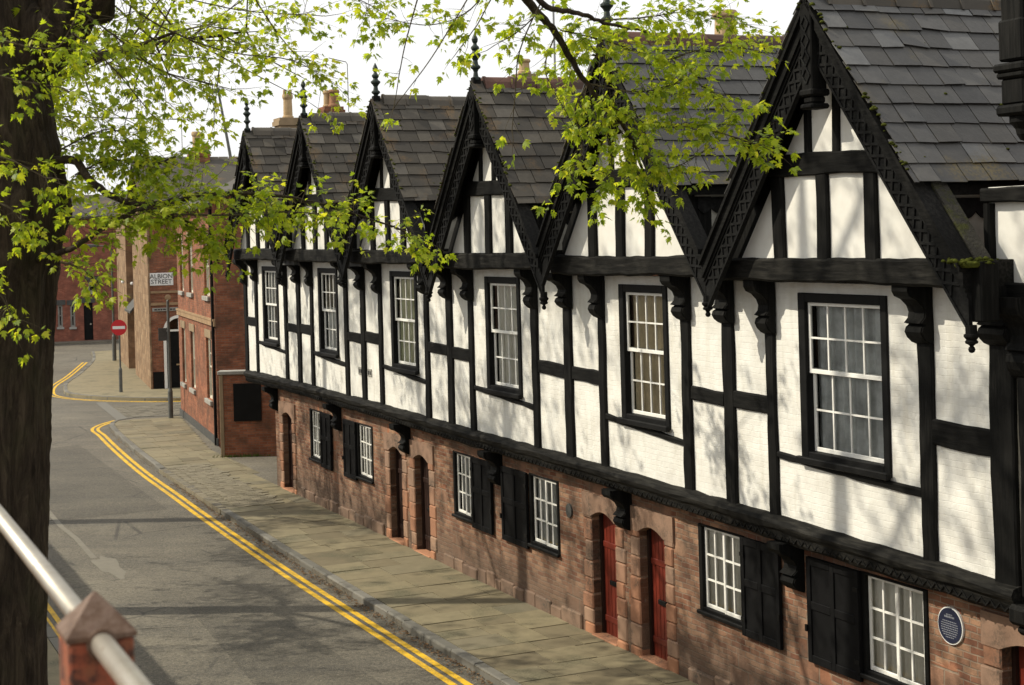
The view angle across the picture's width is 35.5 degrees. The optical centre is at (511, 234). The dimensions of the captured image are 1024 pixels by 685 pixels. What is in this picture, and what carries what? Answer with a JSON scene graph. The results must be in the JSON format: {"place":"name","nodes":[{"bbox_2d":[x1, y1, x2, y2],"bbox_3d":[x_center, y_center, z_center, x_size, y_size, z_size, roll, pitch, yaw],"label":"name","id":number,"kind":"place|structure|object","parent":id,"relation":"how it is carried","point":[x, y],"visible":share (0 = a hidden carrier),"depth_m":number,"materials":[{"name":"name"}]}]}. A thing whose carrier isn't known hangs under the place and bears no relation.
{"place":"outdoors","nodes":[
{"label":"outdoors","id":0,"kind":"place"},
{"bbox_2d":[47,638,60,684],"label":"pavement","id":1,"kind":"structure","parent":0,"point":[53,660],"depth_m":23.55,"materials":[{"name":"beige stone"}]},
{"bbox_2d":[56,29,112,274],"bbox_3d":[-15.018,-2.328,36.700,11.162,18.414,13.202,-2,0,0],"label":"street tree","id":2,"kind":"object","parent":1,"relation":"on","point":[66,254],"visible":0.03,"depth_m":37.62,"materials":[{"name":"green plant"}]},
{"bbox_2d":[49,0,354,182],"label":"street tree","id":3,"kind":"object","parent":1,"relation":"on","point":[57,93],"visible":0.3,"depth_m":20.07,"materials":[{"name":"green plant"}]},
{"bbox_2d":[0,0,800,684],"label":"sycamore tree","id":4,"kind":"object","parent":1,"relation":"on","point":[42,42],"visible":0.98,"depth_m":8.98,"materials":[{"name":"green plant"}]},
{"bbox_2d":[54,339,118,344],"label":"pavement","id":5,"kind":"structure","parent":0,"point":[83,342],"depth_m":103.78,"materials":[{"name":"concrete"}]},
{"bbox_2d":[63,350,180,400],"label":"pavement","id":6,"kind":"structure","parent":0,"point":[99,375],"depth_m":71.31,"materials":[{"name":"beige stone"}]},
{"bbox_2d":[87,244,116,360],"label":"lamp post","id":7,"kind":"object","parent":6,"relation":"on","point":[114,357],"visible":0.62,"depth_m":85.94,"materials":[{"name":"grey metal"}]},
{"bbox_2d":[111,320,126,391],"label":"road sign","id":8,"kind":"object","parent":6,"relation":"on","point":[119,327],"visible":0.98,"depth_m":67.33,"materials":[{"name":"red metal"}]},
{"bbox_2d":[115,131,237,388],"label":"corner building","id":9,"kind":"structure","parent":0,"point":[144,351],"depth_m":70.96,"materials":[{"name":"beige brick"}]},
{"bbox_2d":[150,272,172,285],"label":"street sign","id":10,"kind":"object","parent":9,"relation":"attached to","point":[158,279],"visible":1,"depth_m":68.51,"materials":[{"name":"white metal"}]},
{"bbox_2d":[166,331,179,387],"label":"door","id":11,"kind":"structure","parent":9,"relation":"in","point":[174,335],"depth_m":68.78,"materials":[{"name":"black paint"}]},
{"bbox_2d":[47,342,492,684],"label":"road","id":12,"kind":"structure","parent":0,"point":[181,558],"depth_m":30.03,"materials":[{"name":"grey asphalt"}]},
{"bbox_2d":[47,621,59,655],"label":"kerb","id":13,"kind":"structure","parent":12,"relation":"on","point":[53,637],"depth_m":25.23,"materials":[{"name":"grey stone"}]},
{"bbox_2d":[47,603,60,636],"bbox_3d":[-9.460,6.541,30.758,0.260,0.001,56.000,-2,0,-24],"label":"road line","id":14,"kind":"object","parent":12,"relation":"on","point":[53,614],"visible":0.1,"depth_m":27.08,"materials":[{"name":"yellow paint"}]},
{"bbox_2d":[50,511,125,579],"bbox_3d":[-9.226,6.534,34.377,0.491,0.001,9.396,-2,0,-24],"label":"road mark","id":15,"kind":"object","parent":12,"relation":"on","point":[106,564],"visible":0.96,"depth_m":31.92,"materials":[{"name":"white paint"}]},
{"bbox_2d":[49,445,165,520],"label":"road patch","id":16,"kind":"object","parent":12,"relation":"on","point":[84,482],"visible":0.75,"depth_m":41.27,"materials":[{"name":"grey asphalt"}]},
{"bbox_2d":[96,402,125,419],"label":"stone channel","id":17,"kind":"object","parent":12,"relation":"on","point":[111,411],"visible":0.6,"depth_m":60.93,"materials":[{"name":"grey stone"}]},
{"bbox_2d":[52,362,180,401],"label":"road line","id":18,"kind":"object","parent":12,"relation":"on","point":[69,377],"visible":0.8,"depth_m":72.83,"materials":[{"name":"yellow paint"}]},
{"bbox_2d":[48,528,186,628],"bbox_3d":[-8.250,6.510,31.533,1.270,0.001,12.049,-2,0,-27],"label":"road patch","id":19,"kind":"object","parent":12,"relation":"on","point":[136,600],"visible":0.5,"depth_m":29.47,"materials":[{"name":"grey asphalt"}]},
{"bbox_2d":[63,351,180,400],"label":"kerb","id":20,"kind":"structure","parent":12,"relation":"on","point":[81,372],"depth_m":68.18,"materials":[{"name":"grey stone"}]},
{"bbox_2d":[113,402,180,417],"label":"sett paving","id":21,"kind":"structure","parent":12,"relation":"on","point":[139,410],"depth_m":60.84,"materials":[{"name":"grey stone"}]},
{"bbox_2d":[211,88,231,156],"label":"street lamp","id":22,"kind":"object","parent":12,"relation":"on","point":[227,138],"visible":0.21,"depth_m":97.93,"materials":[{"name":"grey metal"}]},
{"bbox_2d":[91,420,472,684],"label":"road line","id":23,"kind":"object","parent":12,"relation":"on","point":[382,638],"visible":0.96,"depth_m":29.39,"materials":[{"name":"yellow paint"}]},
{"bbox_2d":[189,594,382,684],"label":"road patch","id":24,"kind":"object","parent":12,"relation":"on","point":[259,642],"visible":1,"depth_m":24.69,"materials":[{"name":"grey asphalt"}]},
{"bbox_2d":[106,432,492,684],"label":"leaf litter","id":25,"kind":"object","parent":12,"relation":"on","point":[438,655],"visible":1,"depth_m":28.25,"materials":[{"name":"brown plant"}]},
{"bbox_2d":[110,415,520,684],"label":"kerb","id":26,"kind":"structure","parent":12,"relation":"on","point":[468,657],"depth_m":26.83,"materials":[{"name":"grey stone"}]},
{"bbox_2d":[109,416,697,684],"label":"pavement","id":27,"kind":"structure","parent":0,"point":[265,467],"depth_m":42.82,"materials":[{"name":"grey stone"}]},
{"bbox_2d":[158,300,172,417],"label":"sign post","id":28,"kind":"object","parent":27,"relation":"on","point":[163,334],"visible":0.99,"depth_m":56.75,"materials":[{"name":"grey metal"}]},
{"bbox_2d":[152,307,177,311],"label":"name board","id":29,"kind":"object","parent":28,"relation":"attached to","point":[163,309],"visible":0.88,"depth_m":68.54,"materials":[{"name":"white metal"}]},
{"bbox_2d":[159,464,283,513],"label":"sett paving","id":30,"kind":"structure","parent":27,"relation":"on","point":[220,485],"depth_m":40.24,"materials":[{"name":"beige stone"}]},
{"bbox_2d":[214,453,273,457],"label":"weed tuft","id":31,"kind":"object","parent":27,"relation":"on","point":[249,455],"visible":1,"depth_m":45.98,"materials":[{"name":"green plant"}]},
{"bbox_2d":[217,370,276,456],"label":"yard wall","id":32,"kind":"structure","parent":27,"relation":"on","point":[247,419],"depth_m":46.05,"materials":[{"name":"red brick"}]},
{"bbox_2d":[54,0,798,194],"label":"sky","id":33,"kind":"structure","parent":0,"point":[359,71],"materials":[{"name":"white"}]},
{"label":"ground","id":34,"kind":"structure","parent":0,"visible":0},
{"bbox_2d":[54,195,126,341],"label":"building","id":35,"kind":"structure","parent":34,"relation":"on","point":[83,322],"depth_m":105.53,"materials":[{"name":"brick"}]},
{"bbox_2d":[57,305,63,328],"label":"window","id":36,"kind":"structure","parent":35,"relation":"in","point":[60,311],"depth_m":105.16,"materials":[{"name":"grey glass"}]},
{"bbox_2d":[69,305,76,328],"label":"window","id":37,"kind":"structure","parent":35,"relation":"in","point":[72,314],"depth_m":105.34,"materials":[{"name":"grey glass"}]},
{"bbox_2d":[84,303,93,339],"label":"door","id":38,"kind":"structure","parent":35,"relation":"in","point":[88,314],"depth_m":105.62,"materials":[{"name":"black paint"}]},
{"bbox_2d":[88,281,95,293],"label":"window","id":39,"kind":"structure","parent":35,"relation":"in","point":[90,288],"depth_m":105.62,"materials":[{"name":"grey stone"}]},
{"bbox_2d":[176,179,244,447],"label":"brick house","id":40,"kind":"structure","parent":34,"relation":"on","point":[211,334],"depth_m":50.88,"materials":[{"name":"red brick"}]},
{"bbox_2d":[178,240,183,294],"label":"window","id":41,"kind":"structure","parent":40,"relation":"in","point":[179,292],"depth_m":56.99,"materials":[{"name":"white glass"}]},
{"bbox_2d":[180,329,186,387],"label":"window","id":42,"kind":"structure","parent":40,"relation":"in","point":[182,384],"depth_m":57.01,"materials":[{"name":"white glass"}]},
{"bbox_2d":[186,245,193,297],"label":"window","id":43,"kind":"structure","parent":40,"relation":"in","point":[188,294],"depth_m":54.64,"materials":[{"name":"white glass"}]},
{"bbox_2d":[189,332,195,394],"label":"window","id":44,"kind":"structure","parent":40,"relation":"in","point":[193,391],"depth_m":54.64,"materials":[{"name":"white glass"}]},
{"bbox_2d":[202,240,209,300],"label":"window","id":45,"kind":"structure","parent":40,"relation":"in","point":[205,298],"depth_m":50.81,"materials":[{"name":"white glass"}]},
{"bbox_2d":[204,338,212,405],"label":"window","id":46,"kind":"structure","parent":40,"relation":"in","point":[206,400],"depth_m":50.84,"materials":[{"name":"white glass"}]},
{"bbox_2d":[224,89,344,514],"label":"terraced house","id":47,"kind":"structure","parent":34,"relation":"on","point":[308,451],"depth_m":39.25,"materials":[{"name":"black paint"}]},
{"bbox_2d":[261,266,279,346],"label":"window","id":48,"kind":"structure","parent":47,"relation":"in","point":[270,291],"depth_m":40.33,"materials":[{"name":"black paint"}]},
{"bbox_2d":[288,415,293,487],"bbox_3d":[-5.368,5.382,39.603,0.129,2.060,0.826,-2,0,-24],"label":"door","id":49,"kind":"structure","parent":47,"relation":"in","point":[290,433],"depth_m":39.91,"materials":[{"name":"black paint"}]},
{"bbox_2d":[309,408,320,463],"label":"window","id":50,"kind":"structure","parent":47,"relation":"in","point":[314,414],"depth_m":37.66,"materials":[{"name":"black paint"}]},
{"bbox_2d":[273,80,410,547],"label":"terraced house","id":51,"kind":"structure","parent":34,"relation":"on","point":[374,479],"depth_m":34.85,"materials":[{"name":"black paint"}]},
{"bbox_2d":[316,268,339,358],"bbox_3d":[-3.846,1.720,35.772,0.720,1.970,1.450,-2,0,-24],"label":"window","id":52,"kind":"structure","parent":51,"relation":"in","point":[328,313],"depth_m":36.02,"materials":[{"name":"grey glass"}]},
{"bbox_2d":[329,58,348,111],"bbox_3d":[-3.741,-3.241,34.559,0.430,1.168,0.020,-2,0,-24],"label":"roof pole","id":53,"kind":"object","parent":51,"relation":"attached to","point":[347,77],"visible":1,"depth_m":34.64,"materials":[{"name":"metal"}]},
{"bbox_2d":[355,422,373,483],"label":"window","id":54,"kind":"structure","parent":51,"relation":"in","point":[365,458],"depth_m":34.39,"materials":[{"name":"black paint"}]},
{"bbox_2d":[395,448,404,538],"bbox_3d":[-2.181,5.293,32.532,0.129,2.060,0.736,-2,0,-24],"label":"door","id":55,"kind":"structure","parent":51,"relation":"in","point":[400,525],"depth_m":32.79,"materials":[{"name":"black paint"}]},
{"bbox_2d":[337,63,660,590],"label":"terraced house","id":56,"kind":"structure","parent":34,"relation":"on","point":[454,496],"depth_m":30.60,"materials":[{"name":"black paint"}]},
{"bbox_2d":[388,271,419,374],"bbox_3d":[-2.065,1.700,31.276,0.267,1.979,1.530,-2,0,-24],"label":"window","id":57,"kind":"structure","parent":56,"relation":"in","point":[403,292],"depth_m":31.51,"materials":[{"name":"glass"}]},
{"bbox_2d":[420,457,430,550],"bbox_3d":[-1.583,5.276,31.206,0.129,2.060,0.786,-2,0,-24],"label":"door","id":58,"kind":"structure","parent":56,"relation":"in","point":[425,499],"depth_m":31.45,"materials":[{"name":"black paint"}]},
{"bbox_2d":[452,450,473,523],"bbox_3d":[-0.825,4.592,29.199,0.230,1.215,1.010,-2,0,-24],"label":"window","id":59,"kind":"structure","parent":56,"relation":"in","point":[461,461],"depth_m":29.41,"materials":[{"name":"black paint"}]},
{"bbox_2d":[422,34,630,651],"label":"terraced house","id":60,"kind":"structure","parent":34,"relation":"on","point":[564,547],"depth_m":26.21,"materials":[{"name":"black paint"}]},
{"bbox_2d":[483,276,522,398],"bbox_3d":[-0.106,1.706,26.938,0.267,1.998,1.490,-2,0,-24],"label":"window","id":61,"kind":"structure","parent":60,"relation":"in","point":[502,294],"depth_m":27.16,"materials":[{"name":"grey glass"}]},
{"bbox_2d":[527,473,560,557],"bbox_3d":[0.577,4.553,26.091,0.230,1.215,1.150,-2,0,-24],"label":"window","id":62,"kind":"structure","parent":60,"relation":"in","point":[544,509],"depth_m":26.20,"materials":[{"name":"black paint"}]},
{"bbox_2d":[552,0,555,69],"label":"aerial mast","id":63,"kind":"object","parent":60,"relation":"attached to","point":[553,14],"visible":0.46,"depth_m":27.23,"materials":[{"name":"metal"}]},
{"bbox_2d":[599,514,617,637],"bbox_3d":[1.561,5.188,24.244,0.129,2.060,0.766,-2,0,-24],"label":"door","id":64,"kind":"structure","parent":60,"relation":"in","point":[608,561],"depth_m":24.42,"materials":[{"name":"red paint"}]},
{"bbox_2d":[535,0,799,684],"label":"terraced house","id":65,"kind":"structure","parent":34,"relation":"on","point":[713,599],"depth_m":22.04,"materials":[{"name":"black paint"}]},
{"bbox_2d":[617,284,670,431],"bbox_3d":[1.896,1.700,22.503,0.267,1.997,1.440,-2,0,-24],"label":"window","id":66,"kind":"structure","parent":65,"relation":"in","point":[643,309],"depth_m":22.67,"materials":[{"name":"black paint"}]},
{"bbox_2d":[647,529,667,660],"bbox_3d":[2.174,5.171,22.886,0.129,2.060,0.746,-2,0,-24],"label":"door","id":67,"kind":"structure","parent":65,"relation":"in","point":[655,544],"depth_m":23.05,"materials":[{"name":"red paint"}]},
{"bbox_2d":[697,523,743,629],"bbox_3d":[2.817,4.490,21.128,0.230,1.215,1.160,-2,0,-24],"label":"window","id":68,"kind":"structure","parent":65,"relation":"in","point":[719,549],"depth_m":21.32,"materials":[{"name":"black paint"}]},
{"bbox_2d":[698,0,1023,684],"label":"terraced house","id":69,"kind":"structure","parent":34,"relation":"on","point":[855,277],"depth_m":17.55,"materials":[{"name":"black paint"}]},
{"bbox_2d":[796,292,892,480],"bbox_3d":[3.815,1.680,18.257,0.269,2.013,1.740,-2,0,-24],"label":"window","id":70,"kind":"structure","parent":69,"relation":"in","point":[845,405],"depth_m":18.36,"materials":[{"name":"black paint"}]},
{"bbox_2d":[859,571,930,684],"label":"window","id":71,"kind":"structure","parent":69,"relation":"in","point":[895,614],"depth_m":17.94,"materials":[{"name":"black paint"}]},
{"bbox_2d":[938,606,964,644],"bbox_3d":[4.639,4.132,16.919,0.034,0.400,0.400,-2,0,-24],"label":"wall plaque","id":72,"kind":"object","parent":69,"relation":"attached to","point":[951,626],"depth_m":16.89,"materials":[{"name":"blue metal"}]},
{"bbox_2d":[1011,646,1023,684],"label":"door","id":73,"kind":"structure","parent":69,"relation":"in","point":[1017,652],"depth_m":16.24,"materials":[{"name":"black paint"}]},
{"bbox_2d":[980,0,1023,634],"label":"neighbouring house","id":74,"kind":"structure","parent":34,"relation":"on","point":[1003,215],"depth_m":15.50,"materials":[{"name":"paint"}]},
{"bbox_3d":[-11.453,4.402,22.206,3.580,4.760,66.000,-2,0,-24],"label":"city wall","id":75,"kind":"object","parent":34,"relation":"on","visible":0},
{"bbox_2d":[0,505,151,684],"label":"railing","id":76,"kind":"object","parent":75,"relation":"on","point":[96,630],"visible":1,"depth_m":2.29,"materials":[{"name":"metal"}]}
]}

